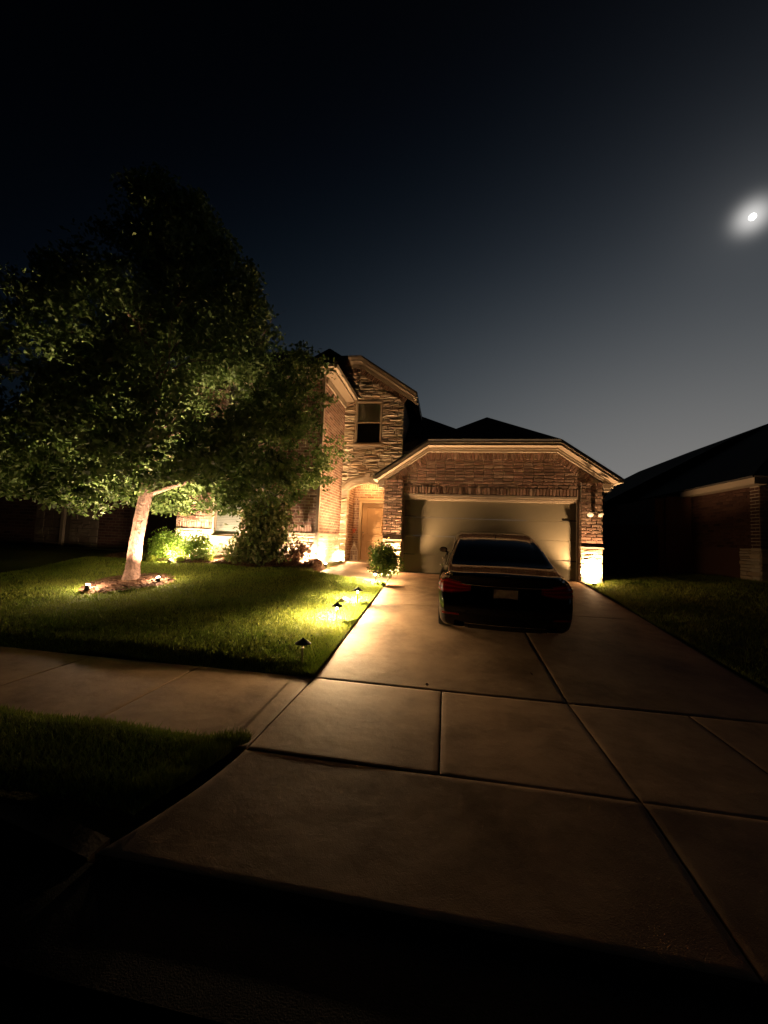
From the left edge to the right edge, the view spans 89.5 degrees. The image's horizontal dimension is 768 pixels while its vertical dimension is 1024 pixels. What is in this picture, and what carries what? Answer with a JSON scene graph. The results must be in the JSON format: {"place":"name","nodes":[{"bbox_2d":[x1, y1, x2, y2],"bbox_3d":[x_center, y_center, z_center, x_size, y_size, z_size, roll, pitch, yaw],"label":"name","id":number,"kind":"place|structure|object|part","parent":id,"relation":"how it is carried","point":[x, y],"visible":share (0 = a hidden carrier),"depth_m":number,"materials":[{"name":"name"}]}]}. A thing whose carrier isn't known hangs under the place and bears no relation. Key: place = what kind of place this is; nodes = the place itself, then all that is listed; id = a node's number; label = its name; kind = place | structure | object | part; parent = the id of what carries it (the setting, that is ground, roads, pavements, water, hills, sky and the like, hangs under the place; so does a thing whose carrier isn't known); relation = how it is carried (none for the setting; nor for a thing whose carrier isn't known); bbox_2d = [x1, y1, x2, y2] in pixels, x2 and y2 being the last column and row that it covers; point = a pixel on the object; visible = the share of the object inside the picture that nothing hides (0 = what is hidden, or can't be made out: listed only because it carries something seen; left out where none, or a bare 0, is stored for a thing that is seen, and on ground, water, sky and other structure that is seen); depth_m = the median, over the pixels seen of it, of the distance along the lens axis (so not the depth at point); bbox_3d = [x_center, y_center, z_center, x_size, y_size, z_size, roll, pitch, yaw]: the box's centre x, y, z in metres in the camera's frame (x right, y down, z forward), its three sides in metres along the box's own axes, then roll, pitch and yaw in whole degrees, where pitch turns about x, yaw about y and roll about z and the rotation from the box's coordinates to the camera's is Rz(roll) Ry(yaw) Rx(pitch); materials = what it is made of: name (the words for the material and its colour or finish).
{"place":"outdoors","nodes":[
{"label":"outdoors","id":0,"kind":"place"},
{"bbox_2d":[0,979,165,1023],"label":"street","id":1,"kind":"structure","parent":0,"point":[21,1004],"depth_m":1.44,"materials":[{"name":"black asphalt"}]},
{"bbox_2d":[0,710,211,811],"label":"parkway strip","id":2,"kind":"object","parent":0,"point":[19,735],"visible":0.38,"depth_m":2.55,"materials":[{"name":"plant"}]},
{"bbox_2d":[0,703,251,814],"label":"parkway grass","id":3,"kind":"structure","parent":2,"relation":"on","point":[182,736],"depth_m":2.63,"materials":[{"name":"green plant"}]},
{"bbox_2d":[124,727,252,800],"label":"edge grass","id":4,"kind":"structure","parent":2,"relation":"on","point":[162,788],"depth_m":2.49,"materials":[{"name":"green plant"}]},
{"bbox_2d":[0,544,432,677],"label":"front lawn","id":5,"kind":"structure","parent":0,"point":[17,557],"depth_m":6.43,"materials":[{"name":"plant"}]},
{"bbox_2d":[84,584,89,590],"bbox_3d":[-5.776,1.522,7.532,0.090,0.252,0.104,2,-4,9],"label":"spot light","id":6,"kind":"object","parent":5,"relation":"on","point":[86,587],"visible":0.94,"depth_m":7.50,"materials":[{"name":"brown metal"}]},
{"bbox_2d":[0,441,178,550],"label":"brick house","id":7,"kind":"structure","parent":5,"relation":"on","point":[27,522],"depth_m":14.20,"materials":[{"name":"brown brick"}]},
{"bbox_2d":[78,574,175,592],"bbox_3d":[-5.357,1.504,8.218,1.679,0.245,1.707,2,-4,9],"label":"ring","id":8,"kind":"object","parent":5,"relation":"on","point":[105,585],"visible":0.49,"depth_m":7.89,"materials":[{"name":"brown stone"}]},
{"bbox_2d":[142,554,157,561],"bbox_3d":[-6.424,1.262,10.693,0.492,0.202,0.452,2,-4,9],"label":"grass tuft","id":9,"kind":"object","parent":5,"relation":"on","point":[151,558],"visible":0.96,"depth_m":10.66,"materials":[{"name":"green plant"}]},
{"bbox_2d":[147,506,177,549],"bbox_3d":[-7.470,0.641,14.377,2.800,1.811,0.060,2,-4,9],"label":"wooden fence","id":10,"kind":"object","parent":5,"relation":"on","point":[157,522],"visible":0.1,"depth_m":14.51,"materials":[{"name":"brown wood"}]},
{"bbox_2d":[0,161,354,580],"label":"shade tree","id":11,"kind":"object","parent":5,"relation":"on","point":[186,251],"visible":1,"depth_m":7.25,"materials":[{"name":"green plant"}]},
{"bbox_2d":[81,550,324,590],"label":"bark mulch","id":12,"kind":"object","parent":5,"relation":"on","point":[119,577],"visible":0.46,"depth_m":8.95,"materials":[{"name":"brown wood"}]},
{"bbox_2d":[144,526,188,560],"bbox_3d":[-6.220,0.948,11.084,1.330,1.169,1.090,2,-4,9],"label":"round bush","id":13,"kind":"object","parent":12,"relation":"on","point":[164,545],"visible":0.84,"depth_m":10.90,"materials":[{"name":"green plant"}]},
{"bbox_2d":[172,556,184,561],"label":"grass tuft","id":14,"kind":"object","parent":12,"relation":"on","point":[178,559],"visible":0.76,"depth_m":10.56,"materials":[{"name":"green plant"}]},
{"bbox_2d":[175,529,218,559],"bbox_3d":[-5.252,1.036,10.936,1.145,1.127,1.099,2,-4,9],"label":"round bush","id":15,"kind":"object","parent":12,"relation":"on","point":[193,548],"visible":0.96,"depth_m":10.78,"materials":[{"name":"green plant"}]},
{"bbox_2d":[202,555,213,561],"bbox_3d":[-4.783,1.291,10.718,0.476,0.221,0.618,-1,-5,40],"label":"grass tuft","id":16,"kind":"object","parent":12,"relation":"on","point":[208,558],"visible":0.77,"depth_m":10.64,"materials":[{"name":"green plant"}]},
{"bbox_2d":[218,532,279,565],"bbox_3d":[-3.593,1.090,10.670,1.868,1.222,1.318,2,-4,9],"label":"leafy shrub","id":17,"kind":"object","parent":12,"relation":"on","point":[250,554],"visible":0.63,"depth_m":10.39,"materials":[{"name":"green plant"}]},
{"bbox_2d":[224,495,304,566],"bbox_3d":[-3.312,0.603,10.727,2.126,2.402,1.615,2,-4,9],"label":"leafy shrub","id":18,"kind":"object","parent":12,"relation":"on","point":[262,527],"visible":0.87,"depth_m":10.44,"materials":[{"name":"green plant"}]},
{"bbox_2d":[280,534,315,565],"bbox_3d":[-2.371,1.088,10.618,1.002,0.965,0.841,-1,-5,44],"label":"red shrub","id":19,"kind":"object","parent":12,"relation":"on","point":[296,555],"visible":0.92,"depth_m":10.50,"materials":[{"name":"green plant"}]},
{"bbox_2d":[295,638,310,662],"bbox_3d":[-0.997,1.731,4.733,0.196,0.383,0.196,2,-4,9],"label":"path light","id":20,"kind":"object","parent":5,"relation":"on","point":[302,642],"visible":0.88,"depth_m":4.71,"materials":[{"name":"black metal"}]},
{"bbox_2d":[332,602,342,620],"bbox_3d":[-0.777,1.681,6.397,0.196,0.383,0.196,2,-4,9],"label":"path light","id":21,"kind":"object","parent":5,"relation":"on","point":[337,605],"visible":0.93,"depth_m":6.38,"materials":[{"name":"black metal"}]},
{"bbox_2d":[340,597,347,601],"bbox_3d":[-0.786,1.706,7.534,0.159,0.099,0.108,2,-4,9],"label":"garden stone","id":22,"kind":"object","parent":5,"relation":"on","point":[343,599],"visible":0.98,"depth_m":7.50,"materials":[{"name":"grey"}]},
{"bbox_2d":[353,587,362,602],"bbox_3d":[-0.514,1.659,7.575,0.196,0.383,0.196,2,-4,9],"label":"path light","id":23,"kind":"object","parent":5,"relation":"on","point":[357,589],"visible":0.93,"depth_m":7.56,"materials":[{"name":"black metal"}]},
{"bbox_2d":[173,349,623,593],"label":"brick house","id":24,"kind":"structure","parent":5,"relation":"on","point":[404,472],"depth_m":11.28,"materials":[{"name":"beige brick"}]},
{"bbox_2d":[210,496,243,537],"bbox_3d":[-4.680,0.020,11.746,1.030,1.520,0.315,2,-4,9],"label":"window","id":25,"kind":"structure","parent":24,"relation":"in","point":[220,530],"depth_m":11.72,"materials":[{"name":"beige glass"}]},
{"bbox_2d":[225,382,251,420],"bbox_3d":[-4.438,-3.281,11.951,0.890,1.450,0.315,2,-4,9],"label":"window","id":26,"kind":"structure","parent":24,"relation":"in","point":[232,392],"depth_m":11.98,"materials":[{"name":"beige"}]},
{"bbox_2d":[252,383,271,421],"bbox_3d":[-3.619,-3.257,11.818,0.890,1.450,0.315,2,-4,9],"label":"window","id":27,"kind":"structure","parent":24,"relation":"in","point":[257,387],"depth_m":11.88,"materials":[{"name":"beige"}]},
{"bbox_2d":[246,488,278,534],"bbox_3d":[-3.585,0.053,11.568,1.030,1.520,0.315,2,-4,9],"label":"window","id":28,"kind":"structure","parent":24,"relation":"in","point":[262,488],"depth_m":11.59,"materials":[{"name":"beige"}]},
{"bbox_2d":[353,401,382,445],"bbox_3d":[-0.526,-3.083,13.595,1.015,1.590,0.315,2,-4,9],"label":"window","id":29,"kind":"structure","parent":24,"relation":"in","point":[368,415],"depth_m":13.62,"materials":[{"name":"beige"}]},
{"bbox_2d":[361,503,383,559],"bbox_3d":[-0.384,0.727,14.305,0.902,2.092,0.128,2,-4,9],"label":"front door","id":30,"kind":"structure","parent":24,"relation":"in","point":[372,517],"depth_m":14.34,"materials":[{"name":"wood"}]},
{"bbox_2d":[403,500,575,580],"bbox_3d":[2.937,0.744,11.030,4.763,2.134,0.062,2,-4,9],"label":"garage door","id":31,"kind":"structure","parent":24,"relation":"in","point":[538,518],"depth_m":11.07,"materials":[{"name":"brown paint"}]},
{"bbox_2d":[587,510,603,516],"bbox_3d":[5.612,0.044,10.316,0.417,0.189,0.248,2,-4,9],"label":"floodlight","id":32,"kind":"object","parent":24,"relation":"attached to","point":[591,513],"visible":1,"depth_m":10.25,"materials":[{"name":"white metal"}]},
{"bbox_2d":[320,562,391,583],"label":"front walk","id":33,"kind":"structure","parent":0,"point":[351,570],"depth_m":10.79,"materials":[{"name":"concrete"}]},
{"bbox_2d":[344,560,403,571],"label":"porch floor","id":34,"kind":"structure","parent":0,"point":[365,562],"depth_m":13.26,"materials":[{"name":"concrete"}]},
{"bbox_2d":[349,543,357,560],"bbox_3d":[-1.088,1.423,14.000,0.300,0.664,0.300,2,-4,9],"label":"lantern","id":35,"kind":"object","parent":34,"relation":"on","point":[354,558],"visible":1,"depth_m":13.96,"materials":[{"name":"white metal"}]},
{"bbox_2d":[0,646,767,820],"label":"sidewalk","id":36,"kind":"structure","parent":0,"point":[715,766],"depth_m":3.38,"materials":[{"name":"concrete"}]},
{"bbox_2d":[0,554,767,844],"bbox_3d":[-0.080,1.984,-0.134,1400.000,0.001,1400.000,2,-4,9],"label":"ground","id":37,"kind":"structure","parent":0,"point":[113,825],"depth_m":2.76,"materials":[{"name":"soil"}]},
{"bbox_2d":[0,797,109,863],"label":"kerb","id":38,"kind":"structure","parent":37,"relation":"on","point":[27,825],"depth_m":2.11,"materials":[{"name":"grey concrete"}]},
{"bbox_2d":[0,845,767,1023],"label":"gutter","id":39,"kind":"object","parent":37,"relation":"on","point":[162,949],"visible":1,"depth_m":1.57,"materials":[{"name":"concrete"}]},
{"bbox_2d":[0,0,767,536],"label":"sky","id":40,"kind":"structure","parent":0,"point":[533,215],"materials":[{"name":"blue"}]},
{"bbox_2d":[748,213,756,220],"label":"moon","id":41,"kind":"object","parent":40,"relation":"in","point":[752,216],"visible":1,"depth_m":1515.53,"materials":[{"name":"grey"}]},
{"bbox_2d":[95,572,767,998],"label":"driveway","id":42,"kind":"structure","parent":0,"point":[675,894],"depth_m":2.20,"materials":[{"name":"concrete"}]},
{"bbox_2d":[366,537,404,577],"bbox_3d":[0.043,1.281,10.512,1.113,1.192,1.054,2,-4,9],"label":"boxwood","id":43,"kind":"object","parent":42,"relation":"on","point":[385,560],"visible":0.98,"depth_m":10.35,"materials":[{"name":"green plant"}]},
{"bbox_2d":[438,531,572,634],"bbox_3d":[2.157,1.129,7.843,2.114,1.508,5.180,2,2,11],"label":"sedan","id":44,"kind":"object","parent":42,"relation":"on","point":[505,581],"visible":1,"depth_m":5.46,"materials":[{"name":"black paint"}]},
{"bbox_3d":[1.912,0.642,6.484,1.499,0.351,1.120,2,2,11],"label":"rear window","id":45,"kind":"part","parent":44,"relation":"part of","materials":[{"name":"black glass"}]},
{"bbox_2d":[585,573,767,688],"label":"side lawn","id":46,"kind":"structure","parent":0,"point":[736,645],"depth_m":7.43,"materials":[{"name":"plant"}]},
{"bbox_2d":[603,424,767,581],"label":"brick house","id":47,"kind":"structure","parent":46,"relation":"on","point":[705,509],"depth_m":12.64,"materials":[{"name":"beige brick"}]}
]}

